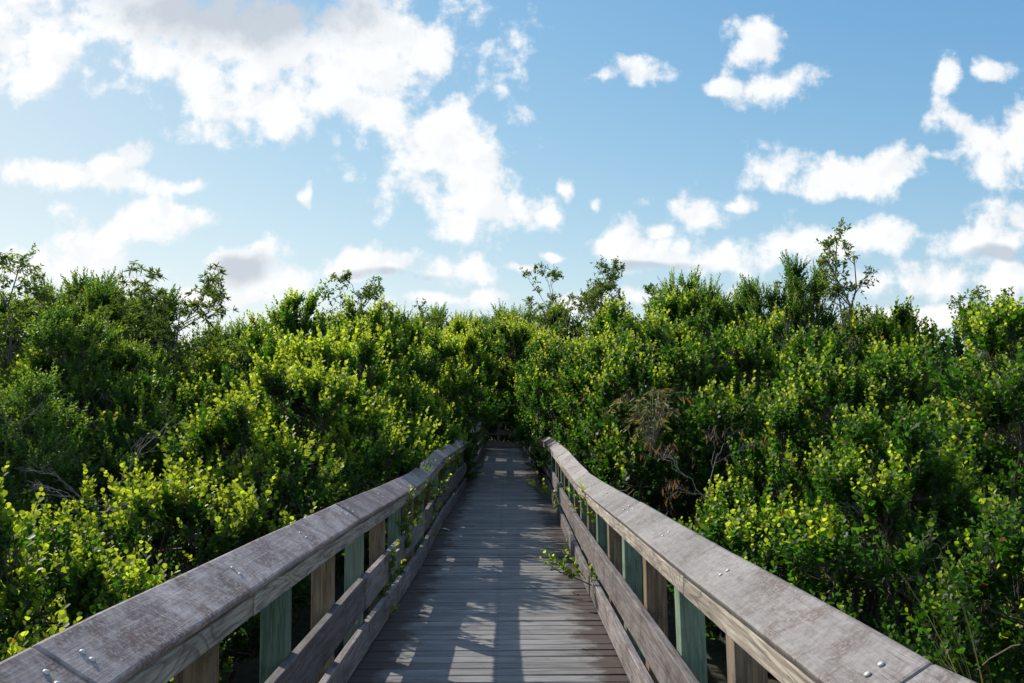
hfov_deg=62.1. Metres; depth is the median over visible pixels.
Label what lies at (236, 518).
cocoplum bush
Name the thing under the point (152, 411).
cocoplum bush
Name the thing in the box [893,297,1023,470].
cocoplum bush
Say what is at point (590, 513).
leafy sprig
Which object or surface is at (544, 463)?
leafy sprig
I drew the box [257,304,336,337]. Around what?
cocoplum bush
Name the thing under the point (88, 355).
myrtle bush
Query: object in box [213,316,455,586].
cocoplum bush
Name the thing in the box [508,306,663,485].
cocoplum bush
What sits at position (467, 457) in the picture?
cocoplum bush
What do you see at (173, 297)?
myrtle bush
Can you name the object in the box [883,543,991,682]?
grass tuft
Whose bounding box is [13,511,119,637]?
cocoplum bush
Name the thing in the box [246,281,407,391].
cocoplum bush
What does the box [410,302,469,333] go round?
myrtle bush
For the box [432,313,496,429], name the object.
cocoplum bush
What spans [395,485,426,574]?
leafy sprig
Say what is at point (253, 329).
cocoplum bush
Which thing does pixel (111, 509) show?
bare twigs
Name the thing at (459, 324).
cocoplum bush
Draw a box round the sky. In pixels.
[0,0,1023,353]
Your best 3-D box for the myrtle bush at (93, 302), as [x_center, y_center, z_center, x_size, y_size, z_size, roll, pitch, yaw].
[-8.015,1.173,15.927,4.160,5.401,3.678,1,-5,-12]
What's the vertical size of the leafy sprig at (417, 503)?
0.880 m
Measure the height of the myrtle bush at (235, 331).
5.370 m
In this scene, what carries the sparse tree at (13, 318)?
on the ground
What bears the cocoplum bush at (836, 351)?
on the ground
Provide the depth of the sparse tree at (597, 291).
23.77 m
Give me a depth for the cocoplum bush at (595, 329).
21.08 m
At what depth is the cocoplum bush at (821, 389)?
8.91 m
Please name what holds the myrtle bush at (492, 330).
on the ground
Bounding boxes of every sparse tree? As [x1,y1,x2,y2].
[0,243,89,380]
[491,262,574,371]
[556,255,633,345]
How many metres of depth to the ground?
8.96 m
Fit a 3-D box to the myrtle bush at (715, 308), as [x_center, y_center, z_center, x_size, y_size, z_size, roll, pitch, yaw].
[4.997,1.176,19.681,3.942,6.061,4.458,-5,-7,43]
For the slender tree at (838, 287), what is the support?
on the ground
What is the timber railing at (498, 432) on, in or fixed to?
attached to the boardwalk
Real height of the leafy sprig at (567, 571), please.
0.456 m
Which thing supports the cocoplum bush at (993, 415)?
on the ground
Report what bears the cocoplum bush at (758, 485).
on the ground
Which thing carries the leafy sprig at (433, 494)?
on the boardwalk
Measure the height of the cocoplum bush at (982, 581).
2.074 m
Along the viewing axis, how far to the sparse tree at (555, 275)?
32.14 m
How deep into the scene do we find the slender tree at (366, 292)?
19.67 m
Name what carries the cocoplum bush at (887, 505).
on the ground
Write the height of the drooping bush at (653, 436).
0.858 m
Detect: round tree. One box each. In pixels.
[641,283,664,316]
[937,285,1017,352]
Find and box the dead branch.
[640,423,769,508]
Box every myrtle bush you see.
[0,266,188,527]
[0,358,150,629]
[1,298,186,523]
[56,266,234,535]
[177,311,249,373]
[384,301,441,373]
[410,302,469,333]
[411,301,515,425]
[466,299,550,435]
[642,265,773,398]
[711,249,860,398]
[810,303,937,398]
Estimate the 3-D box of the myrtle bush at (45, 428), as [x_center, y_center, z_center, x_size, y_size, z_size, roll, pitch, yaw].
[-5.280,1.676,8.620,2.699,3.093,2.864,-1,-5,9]
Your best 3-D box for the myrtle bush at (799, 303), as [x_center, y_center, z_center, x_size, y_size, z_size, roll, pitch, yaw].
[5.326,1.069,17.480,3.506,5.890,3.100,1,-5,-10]
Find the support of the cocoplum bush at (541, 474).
on the ground
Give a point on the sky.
(439, 151)
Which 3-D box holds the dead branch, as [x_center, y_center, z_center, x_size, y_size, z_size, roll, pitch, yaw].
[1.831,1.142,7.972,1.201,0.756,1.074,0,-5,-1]
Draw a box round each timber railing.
[0,422,483,682]
[482,422,523,447]
[523,436,975,682]
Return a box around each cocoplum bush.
[0,336,103,516]
[0,461,232,682]
[0,598,173,681]
[11,360,255,574]
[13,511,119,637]
[32,378,346,682]
[129,340,288,573]
[142,344,443,629]
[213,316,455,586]
[215,309,317,526]
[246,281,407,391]
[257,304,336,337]
[282,293,462,552]
[365,300,507,518]
[368,371,483,533]
[402,326,501,427]
[408,313,492,417]
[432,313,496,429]
[476,324,522,443]
[491,314,587,442]
[492,316,562,435]
[493,307,562,447]
[495,298,592,429]
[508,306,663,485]
[529,410,664,490]
[548,313,740,563]
[563,310,663,475]
[567,324,810,601]
[583,285,683,512]
[594,274,797,532]
[639,316,841,486]
[667,392,868,647]
[668,388,1008,682]
[717,313,919,598]
[744,331,1023,649]
[795,347,1023,682]
[837,295,1004,408]
[838,288,1023,424]
[860,482,1023,682]
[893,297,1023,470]
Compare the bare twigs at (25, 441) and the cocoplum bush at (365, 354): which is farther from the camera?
the cocoplum bush at (365, 354)
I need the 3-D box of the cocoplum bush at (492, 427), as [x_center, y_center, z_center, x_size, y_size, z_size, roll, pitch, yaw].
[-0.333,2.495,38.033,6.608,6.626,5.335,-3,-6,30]
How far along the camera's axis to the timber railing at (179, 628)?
3.60 m
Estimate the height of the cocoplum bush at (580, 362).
4.251 m
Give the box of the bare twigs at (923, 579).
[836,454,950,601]
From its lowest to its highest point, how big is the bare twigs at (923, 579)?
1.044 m
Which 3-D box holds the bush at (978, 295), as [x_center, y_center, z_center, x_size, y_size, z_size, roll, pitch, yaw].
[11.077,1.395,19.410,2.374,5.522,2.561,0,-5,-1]
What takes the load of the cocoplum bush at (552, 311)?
on the ground
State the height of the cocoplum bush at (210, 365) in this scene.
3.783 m
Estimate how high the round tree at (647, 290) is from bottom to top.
6.161 m
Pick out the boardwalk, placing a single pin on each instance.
(495, 600)
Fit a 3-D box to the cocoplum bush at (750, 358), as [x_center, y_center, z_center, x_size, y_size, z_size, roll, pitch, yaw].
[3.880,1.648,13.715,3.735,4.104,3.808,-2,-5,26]
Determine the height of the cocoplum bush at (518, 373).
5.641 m
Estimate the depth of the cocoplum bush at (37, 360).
11.45 m
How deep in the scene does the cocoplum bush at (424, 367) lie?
18.57 m
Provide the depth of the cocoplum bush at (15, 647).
3.46 m
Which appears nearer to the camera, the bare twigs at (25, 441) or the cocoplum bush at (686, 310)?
the bare twigs at (25, 441)
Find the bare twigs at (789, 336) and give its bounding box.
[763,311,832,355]
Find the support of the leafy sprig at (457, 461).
attached to the timber railing at (179, 628)
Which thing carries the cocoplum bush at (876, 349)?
on the ground
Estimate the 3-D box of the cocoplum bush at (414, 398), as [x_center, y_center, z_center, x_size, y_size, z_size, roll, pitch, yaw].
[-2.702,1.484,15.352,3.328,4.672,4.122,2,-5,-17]
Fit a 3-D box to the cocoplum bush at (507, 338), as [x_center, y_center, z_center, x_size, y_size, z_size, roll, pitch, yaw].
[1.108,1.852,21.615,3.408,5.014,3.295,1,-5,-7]
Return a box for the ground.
[35,426,1002,682]
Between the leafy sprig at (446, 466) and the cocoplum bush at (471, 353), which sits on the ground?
the cocoplum bush at (471, 353)
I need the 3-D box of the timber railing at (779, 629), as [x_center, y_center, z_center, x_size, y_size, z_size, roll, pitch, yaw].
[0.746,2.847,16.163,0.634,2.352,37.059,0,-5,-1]
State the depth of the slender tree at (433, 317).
30.16 m
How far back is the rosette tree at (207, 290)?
14.24 m
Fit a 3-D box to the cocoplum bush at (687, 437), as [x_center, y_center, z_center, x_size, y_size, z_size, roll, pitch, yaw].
[2.447,1.652,11.608,3.587,3.714,3.518,-2,-5,18]
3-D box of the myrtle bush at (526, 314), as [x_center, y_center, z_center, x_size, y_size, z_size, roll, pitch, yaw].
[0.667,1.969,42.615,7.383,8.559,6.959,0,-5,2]
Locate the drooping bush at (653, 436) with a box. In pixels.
[602,386,690,454]
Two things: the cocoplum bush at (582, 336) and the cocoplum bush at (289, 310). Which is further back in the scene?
the cocoplum bush at (582, 336)
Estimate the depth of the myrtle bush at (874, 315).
19.79 m
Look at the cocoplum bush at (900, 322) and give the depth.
14.82 m
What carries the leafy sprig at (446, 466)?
attached to the timber railing at (179, 628)
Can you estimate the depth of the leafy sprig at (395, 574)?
6.42 m
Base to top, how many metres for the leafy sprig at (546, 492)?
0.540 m
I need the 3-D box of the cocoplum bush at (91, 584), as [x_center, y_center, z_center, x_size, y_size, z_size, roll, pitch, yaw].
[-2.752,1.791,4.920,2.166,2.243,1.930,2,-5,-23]
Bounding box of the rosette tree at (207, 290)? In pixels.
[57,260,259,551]
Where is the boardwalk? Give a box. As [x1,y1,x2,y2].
[347,447,629,682]
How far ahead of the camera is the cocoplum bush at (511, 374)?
31.06 m
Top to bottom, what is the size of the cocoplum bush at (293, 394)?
3.256 m
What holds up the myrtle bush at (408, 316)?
on the ground
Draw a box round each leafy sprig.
[367,536,406,618]
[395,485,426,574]
[414,479,427,520]
[424,473,451,537]
[438,455,450,511]
[449,448,460,476]
[523,478,560,511]
[533,430,553,471]
[539,541,598,585]
[562,479,595,524]
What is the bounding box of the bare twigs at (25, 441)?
[0,398,81,507]
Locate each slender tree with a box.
[296,269,439,396]
[412,298,446,347]
[814,217,879,403]
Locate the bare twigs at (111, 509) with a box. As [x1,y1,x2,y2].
[18,390,189,526]

